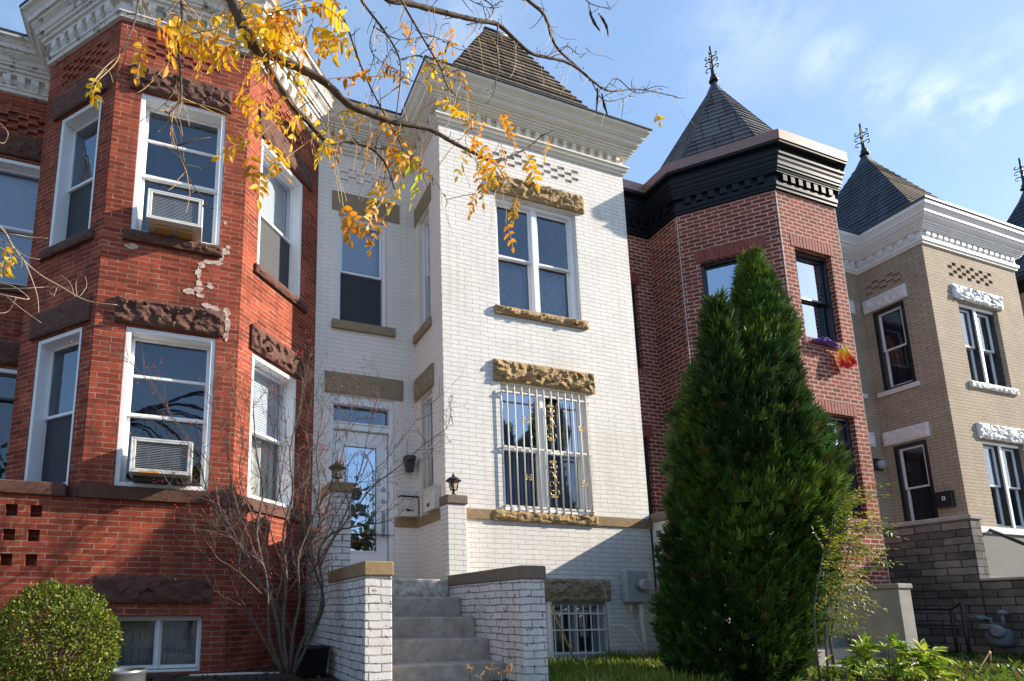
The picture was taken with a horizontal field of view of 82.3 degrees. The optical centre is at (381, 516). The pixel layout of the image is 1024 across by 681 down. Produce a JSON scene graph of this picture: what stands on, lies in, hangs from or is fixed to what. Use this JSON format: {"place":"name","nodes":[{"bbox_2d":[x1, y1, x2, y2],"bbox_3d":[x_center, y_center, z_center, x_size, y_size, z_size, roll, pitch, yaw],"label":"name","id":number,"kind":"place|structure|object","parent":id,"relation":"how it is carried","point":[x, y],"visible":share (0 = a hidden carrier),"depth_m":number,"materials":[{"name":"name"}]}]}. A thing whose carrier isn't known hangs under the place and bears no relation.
{"place":"outdoors","nodes":[
{"label":"outdoors","id":0,"kind":"place"},
{"bbox_2d":[0,0,1023,221],"label":"sky","id":1,"kind":"structure","parent":0,"point":[936,86],"materials":[{"name":"blue"}]},
{"bbox_2d":[64,661,1006,680],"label":"ground","id":2,"kind":"structure","parent":0,"point":[272,677],"depth_m":5.21,"materials":[{"name":"green plant"}]},
{"bbox_2d":[0,578,125,680],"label":"round bush","id":3,"kind":"object","parent":2,"relation":"on","point":[16,605],"visible":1,"depth_m":3.85,"materials":[{"name":"green plant"}]},
{"bbox_2d":[97,667,146,680],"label":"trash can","id":4,"kind":"object","parent":2,"relation":"on","point":[128,674],"visible":0.65,"depth_m":4.12,"materials":[{"name":"silver metal"}]},
{"bbox_2d":[0,0,335,680],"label":"brick rowhouse","id":5,"kind":"structure","parent":2,"relation":"on","point":[79,175],"depth_m":6.21,"materials":[{"name":"red brick"}]},
{"bbox_2d":[0,340,19,402],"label":"window","id":6,"kind":"structure","parent":5,"relation":"in","point":[9,351],"depth_m":6.76,"materials":[{"name":"white plastic"}]},
{"bbox_2d":[0,131,42,294],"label":"window","id":7,"kind":"structure","parent":5,"relation":"in","point":[18,195],"depth_m":7.25,"materials":[{"name":"white plastic"}]},
{"bbox_2d":[24,294,92,484],"bbox_3d":[-3.335,-1.233,6.004,0.984,1.982,0.375,-5,-11,27],"label":"window","id":8,"kind":"structure","parent":5,"relation":"in","point":[50,434],"depth_m":6.05,"materials":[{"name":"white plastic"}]},
{"bbox_2d":[38,64,111,261],"bbox_3d":[-3.349,-3.892,6.457,0.954,2.106,0.377,-5,-11,27],"label":"window","id":9,"kind":"structure","parent":5,"relation":"in","point":[72,204],"depth_m":6.50,"materials":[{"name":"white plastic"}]},
{"bbox_2d":[93,575,213,672],"bbox_3d":[-2.238,1.061,5.598,1.074,0.923,0.404,3,-10,-18],"label":"window","id":10,"kind":"structure","parent":5,"relation":"in","point":[159,646],"depth_m":5.62,"materials":[{"name":"white plastic"}]},
{"bbox_2d":[129,437,192,485],"bbox_3d":[-2.186,-0.528,5.679,0.565,0.395,0.361,3,-10,-18],"label":"air conditioner","id":11,"kind":"object","parent":5,"relation":"on","point":[147,471],"visible":0.92,"depth_m":5.55,"materials":[{"name":"metal"}]},
{"bbox_2d":[114,295,223,490],"bbox_3d":[-2.251,-1.240,5.963,1.075,1.982,0.411,3,-10,-18],"label":"window","id":12,"kind":"structure","parent":5,"relation":"in","point":[186,404],"depth_m":6.05,"materials":[{"name":"white plastic"}]},
{"bbox_2d":[146,188,203,241],"bbox_3d":[-2.212,-3.179,6.117,0.550,0.370,0.360,3,-10,-18],"label":"air conditioner","id":13,"kind":"object","parent":5,"relation":"on","point":[167,214],"visible":0.88,"depth_m":5.98,"materials":[{"name":"metal"}]},
{"bbox_2d":[123,64,232,257],"bbox_3d":[-2.287,-3.900,6.406,1.083,2.127,0.398,3,-10,-18],"label":"window","id":14,"kind":"structure","parent":5,"relation":"in","point":[157,167],"depth_m":6.48,"materials":[{"name":"white plastic"}]},
{"bbox_2d":[247,324,304,508],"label":"window","id":15,"kind":"structure","parent":5,"relation":"in","point":[270,348],"depth_m":6.90,"materials":[{"name":"white plastic"}]},
{"bbox_2d":[254,109,312,313],"bbox_3d":[-1.297,-3.761,7.209,0.317,2.136,1.123,-5,-11,26],"label":"window","id":16,"kind":"structure","parent":5,"relation":"in","point":[278,264],"depth_m":7.35,"materials":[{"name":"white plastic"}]},
{"bbox_2d":[2,669,334,680],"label":"leaf litter","id":17,"kind":"object","parent":2,"relation":"on","point":[235,678],"visible":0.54,"depth_m":5.10,"materials":[{"name":"brown plant"}]},
{"bbox_2d":[186,672,279,676],"bbox_3d":[-1.372,1.499,5.401,0.922,0.028,0.025,3,-10,-15],"label":"garden pole","id":18,"kind":"object","parent":2,"relation":"on","point":[217,674],"visible":0.75,"depth_m":5.38,"materials":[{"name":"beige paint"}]},
{"bbox_2d":[71,305,463,674],"bbox_3d":[-0.849,-0.259,5.196,3.695,3.318,1.292,3,-10,-18],"label":"bare shrub","id":19,"kind":"object","parent":2,"relation":"on","point":[287,667],"visible":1,"depth_m":5.15,"materials":[{"name":"brown plant"}]},
{"bbox_2d":[294,645,330,677],"bbox_3d":[-0.659,1.370,5.368,0.359,0.280,0.359,3,-10,-18],"label":"plant pot","id":20,"kind":"object","parent":2,"relation":"on","point":[314,662],"visible":0.73,"depth_m":5.24,"materials":[{"name":"black plastic"}]},
{"bbox_2d":[0,0,694,322],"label":"yellow leaved tree","id":21,"kind":"object","parent":2,"relation":"on","point":[182,37],"visible":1,"depth_m":2.62,"materials":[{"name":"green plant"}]},
{"bbox_2d":[304,481,548,680],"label":"front steps","id":22,"kind":"structure","parent":2,"relation":"on","point":[377,622],"depth_m":5.28,"materials":[{"name":"brick"}]},
{"bbox_2d":[329,461,344,480],"bbox_3d":[-0.476,-0.478,6.135,0.187,0.286,0.187,3,-10,-18],"label":"lantern","id":23,"kind":"object","parent":22,"relation":"on","point":[343,468],"visible":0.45,"depth_m":6.12,"materials":[{"name":"brown metal"}]},
{"bbox_2d":[446,473,460,494],"bbox_3d":[0.857,-0.376,6.739,0.187,0.286,0.187,3,-10,-18],"label":"lantern","id":24,"kind":"object","parent":22,"relation":"on","point":[452,480],"visible":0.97,"depth_m":6.72,"materials":[{"name":"black metal"}]},
{"bbox_2d":[311,26,659,661],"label":"painted rowhouse","id":25,"kind":"structure","parent":2,"relation":"on","point":[533,335],"depth_m":7.72,"materials":[{"name":"white brick"}]},
{"bbox_2d":[324,370,402,577],"bbox_3d":[-0.244,-0.519,7.568,1.113,2.814,0.192,3,-10,-18],"label":"door","id":26,"kind":"structure","parent":25,"relation":"in","point":[390,389],"depth_m":7.63,"materials":[{"name":"white wood"}]},
{"bbox_2d":[331,190,399,337],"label":"window","id":27,"kind":"structure","parent":25,"relation":"in","point":[361,306],"depth_m":8.11,"materials":[{"name":"white plastic"}]},
{"bbox_2d":[398,495,418,517],"bbox_3d":[0.358,-0.129,7.569,0.261,0.276,0.120,3,-10,-18],"label":"mailbox","id":28,"kind":"object","parent":25,"relation":"attached to","point":[411,511],"visible":0.98,"depth_m":7.53,"materials":[{"name":"beige paint"}]},
{"bbox_2d":[403,455,415,472],"bbox_3d":[0.379,-0.704,7.659,0.140,0.230,0.149,3,-10,-18],"label":"wall lamp","id":29,"kind":"object","parent":25,"relation":"attached to","point":[410,461],"visible":0.87,"depth_m":7.60,"materials":[{"name":"brown metal"}]},
{"bbox_2d":[413,182,431,343],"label":"window","id":30,"kind":"structure","parent":25,"relation":"in","point":[425,199],"depth_m":8.03,"materials":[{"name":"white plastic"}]},
{"bbox_2d":[414,363,433,513],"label":"window","id":31,"kind":"structure","parent":25,"relation":"in","point":[428,374],"depth_m":7.56,"materials":[{"name":"white plastic"}]},
{"bbox_2d":[422,485,440,512],"bbox_3d":[0.625,-0.210,7.087,0.100,0.286,0.356,3,-10,-18],"label":"mailbox","id":32,"kind":"object","parent":25,"relation":"attached to","point":[431,501],"visible":0.94,"depth_m":6.99,"materials":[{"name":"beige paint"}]},
{"bbox_2d":[490,172,588,329],"bbox_3d":[2.171,-3.626,7.951,1.512,2.077,0.391,3,-10,-18],"label":"window","id":33,"kind":"structure","parent":25,"relation":"in","point":[546,294],"depth_m":7.98,"materials":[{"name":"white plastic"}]},
{"bbox_2d":[493,358,597,525],"bbox_3d":[2.105,-0.933,7.470,1.615,2.110,0.402,3,-10,-18],"label":"window","id":34,"kind":"structure","parent":25,"relation":"in","point":[555,452],"depth_m":7.49,"materials":[{"name":"white plastic"}]},
{"bbox_2d":[544,578,611,658],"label":"window","id":35,"kind":"structure","parent":25,"relation":"in","point":[578,629],"depth_m":7.17,"materials":[{"name":"white glass"}]},
{"bbox_2d":[595,579,609,653],"bbox_3d":[2.788,1.282,7.103,0.216,0.988,0.068,8,-12,-39],"label":"cable","id":36,"kind":"object","parent":25,"relation":"attached to","point":[605,615],"visible":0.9,"depth_m":7.14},
{"bbox_2d":[611,623,650,656],"bbox_3d":[3.142,1.578,7.130,0.493,0.463,0.030,-1,-10,6],"label":"cable","id":37,"kind":"object","parent":25,"relation":"attached to","point":[633,634],"visible":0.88,"depth_m":7.14,"materials":[{"name":"beige paint"}]},
{"bbox_2d":[620,570,650,654],"bbox_3d":[3.311,1.273,7.285,0.345,1.153,0.218,3,-10,-18],"label":"electric meter","id":38,"kind":"object","parent":25,"relation":"attached to","point":[635,586],"visible":0.97,"depth_m":7.32,"materials":[{"name":"beige paint"}]},
{"bbox_2d":[466,662,512,680],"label":"dry plant","id":39,"kind":"object","parent":2,"relation":"on","point":[489,668],"visible":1,"depth_m":4.07,"materials":[{"name":"brown plant"}]},
{"bbox_2d":[549,603,574,662],"bbox_3d":[2.184,1.418,6.833,0.304,0.738,0.026,0,-10,-1],"label":"bamboo stake","id":40,"kind":"object","parent":2,"relation":"on","point":[561,630],"visible":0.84,"depth_m":6.83,"materials":[{"name":"brown wood"}]},
{"bbox_2d":[650,511,730,647],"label":"porch wall","id":41,"kind":"structure","parent":2,"relation":"on","point":[658,518],"depth_m":7.60,"materials":[{"name":"brick"}]},
{"bbox_2d":[548,647,842,680],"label":"grass","id":42,"kind":"structure","parent":2,"relation":"on","point":[610,663],"depth_m":5.33,"materials":[{"name":"green plant"}]},
{"bbox_2d":[645,244,858,680],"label":"evergreen tree","id":43,"kind":"object","parent":2,"relation":"on","point":[744,397],"visible":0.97,"depth_m":5.31,"materials":[{"name":"green plant"}]},
{"bbox_2d":[622,46,889,645],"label":"brick rowhouse","id":44,"kind":"structure","parent":2,"relation":"on","point":[718,191],"depth_m":8.93,"materials":[{"name":"red brick"}]},
{"bbox_2d":[631,287,639,367],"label":"window","id":45,"kind":"structure","parent":44,"relation":"in","point":[632,289],"depth_m":9.52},
{"bbox_2d":[643,438,656,587],"bbox_3d":[3.866,-0.082,8.911,0.868,2.399,0.110,3,-10,-18],"label":"downspout","id":46,"kind":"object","parent":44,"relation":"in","point":[650,507],"depth_m":9.04,"materials":[{"name":"metal"}]},
{"bbox_2d":[701,256,761,303],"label":"window","id":47,"kind":"structure","parent":44,"relation":"in","point":[716,274],"depth_m":8.96,"materials":[{"name":"glass"}]},
{"bbox_2d":[795,251,837,342],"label":"window","id":48,"kind":"structure","parent":44,"relation":"in","point":[814,286],"depth_m":8.78,"materials":[{"name":"glass"}]},
{"bbox_2d":[811,336,857,367],"bbox_3d":[6.708,-2.394,8.396,0.827,0.459,0.140,3,-10,-18],"label":"rainbow flag","id":49,"kind":"object","parent":44,"relation":"attached to","point":[846,359],"visible":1,"depth_m":8.40,"materials":[{"name":"fabric"}]},
{"bbox_2d":[824,416,862,518],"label":"window","id":50,"kind":"structure","parent":44,"relation":"in","point":[845,433],"depth_m":8.39,"materials":[{"name":"glass"}]},
{"bbox_2d":[813,655,875,680],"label":"weed plant","id":51,"kind":"object","parent":2,"relation":"on","point":[862,670],"visible":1,"depth_m":4.49,"materials":[{"name":"green plant"}]},
{"bbox_2d":[811,469,908,680],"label":"sapling","id":52,"kind":"object","parent":2,"relation":"on","point":[842,581],"visible":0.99,"depth_m":4.80,"materials":[{"name":"green plant"}]},
{"bbox_2d":[840,631,884,680],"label":"weed plant","id":53,"kind":"object","parent":2,"relation":"on","point":[861,651],"visible":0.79,"depth_m":4.62,"materials":[{"name":"green plant"}]},
{"bbox_2d":[810,583,917,673],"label":"concrete wall","id":54,"kind":"structure","parent":2,"relation":"on","point":[894,600],"depth_m":6.15,"materials":[{"name":"grey concrete"}]},
{"bbox_2d":[869,633,940,680],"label":"weed plant","id":55,"kind":"object","parent":2,"relation":"on","point":[898,670],"visible":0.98,"depth_m":4.56,"materials":[{"name":"green plant"}]},
{"bbox_2d":[805,651,1023,680],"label":"yard weeds","id":56,"kind":"object","parent":2,"relation":"on","point":[994,670],"visible":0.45,"depth_m":5.28,"materials":[{"name":"green plant"}]},
{"bbox_2d":[890,639,959,680],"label":"weed plant","id":57,"kind":"object","parent":2,"relation":"on","point":[932,669],"visible":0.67,"depth_m":4.78,"materials":[{"name":"green plant"}]},
{"bbox_2d":[835,123,1023,576],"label":"painted rowhouse","id":58,"kind":"structure","parent":2,"relation":"on","point":[937,316],"depth_m":10.68,"materials":[{"name":"beige brick"}]},
{"bbox_2d":[849,300,867,398],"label":"window","id":59,"kind":"structure","parent":58,"relation":"in","point":[851,303],"depth_m":11.24,"materials":[{"name":"white stone"}]},
{"bbox_2d":[872,458,886,470],"bbox_3d":[9.421,-0.988,10.725,0.260,0.230,0.149,3,-10,-18],"label":"wall lamp","id":60,"kind":"object","parent":58,"relation":"attached to","point":[880,464],"visible":0.94,"depth_m":10.70,"materials":[{"name":"white glass"}]},
{"bbox_2d":[862,283,919,397],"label":"window","id":61,"kind":"structure","parent":58,"relation":"in","point":[896,326],"depth_m":10.98,"materials":[{"name":"white plastic"}]},
{"bbox_2d":[882,421,938,521],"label":"window","id":62,"kind":"structure","parent":58,"relation":"in","point":[918,462],"depth_m":10.55,"materials":[{"name":"white plastic"}]},
{"bbox_2d":[933,490,955,507],"bbox_3d":[9.857,-0.292,9.942,0.110,0.276,0.246,3,-10,-18],"label":"mailbox","id":63,"kind":"object","parent":58,"relation":"attached to","point":[944,499],"visible":1,"depth_m":9.90,"materials":[{"name":"black plastic"}]},
{"bbox_2d":[951,283,1019,395],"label":"window","id":64,"kind":"structure","parent":58,"relation":"in","point":[975,352],"depth_m":10.78,"materials":[{"name":"white plastic"}]},
{"bbox_2d":[976,422,1023,528],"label":"window","id":65,"kind":"structure","parent":58,"relation":"in","point":[999,484],"depth_m":10.34,"materials":[{"name":"white plastic"}]},
{"bbox_2d":[913,602,971,653],"bbox_3d":[7.736,1.646,7.936,0.332,0.887,0.747,6,-11,-30],"label":"iron railing","id":66,"kind":"object","parent":2,"relation":"on","point":[964,626],"visible":0.73,"depth_m":7.84,"materials":[{"name":"black metal"}]},
{"bbox_2d":[882,514,1023,654],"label":"stone porch wall","id":67,"kind":"structure","parent":2,"relation":"on","point":[943,560],"depth_m":8.21,"materials":[{"name":"concrete"}]},
{"bbox_2d":[967,610,1014,646],"bbox_3d":[8.222,1.513,7.692,0.320,0.490,0.452,3,-10,-18],"label":"gas meter","id":68,"kind":"object","parent":67,"relation":"attached to","point":[996,635],"visible":1,"depth_m":7.55,"materials":[{"name":"grey metal"}]},
{"bbox_2d":[928,647,1023,660],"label":"ivy","id":69,"kind":"object","parent":2,"relation":"on","point":[953,653],"visible":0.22,"depth_m":7.26,"materials":[{"name":"green plant"}]},
{"bbox_2d":[977,651,991,673],"bbox_3d":[5.540,1.402,5.243,0.331,0.308,0.012,3,-10,-18],"label":"dry stalk","id":70,"kind":"object","parent":2,"relation":"on","point":[989,652],"visible":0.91,"depth_m":5.28,"materials":[{"name":"beige plant"}]},
{"bbox_2d":[989,528,1023,545],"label":"handrail","id":71,"kind":"object","parent":2,"relation":"on","point":[1006,536],"visible":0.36,"depth_m":9.41,"materials":[{"name":"black metal"}]},
{"bbox_2d":[1006,158,1023,315],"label":"stone rowhouse","id":72,"kind":"structure","parent":2,"relation":"on","point":[1016,218],"depth_m":13.44,"materials":[{"name":"grey paint"}]},
{"bbox_2d":[868,432,875,446],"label":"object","id":73,"kind":"structure","parent":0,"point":[872,441],"depth_m":10.81,"materials":[{"name":"paint"}]}
]}

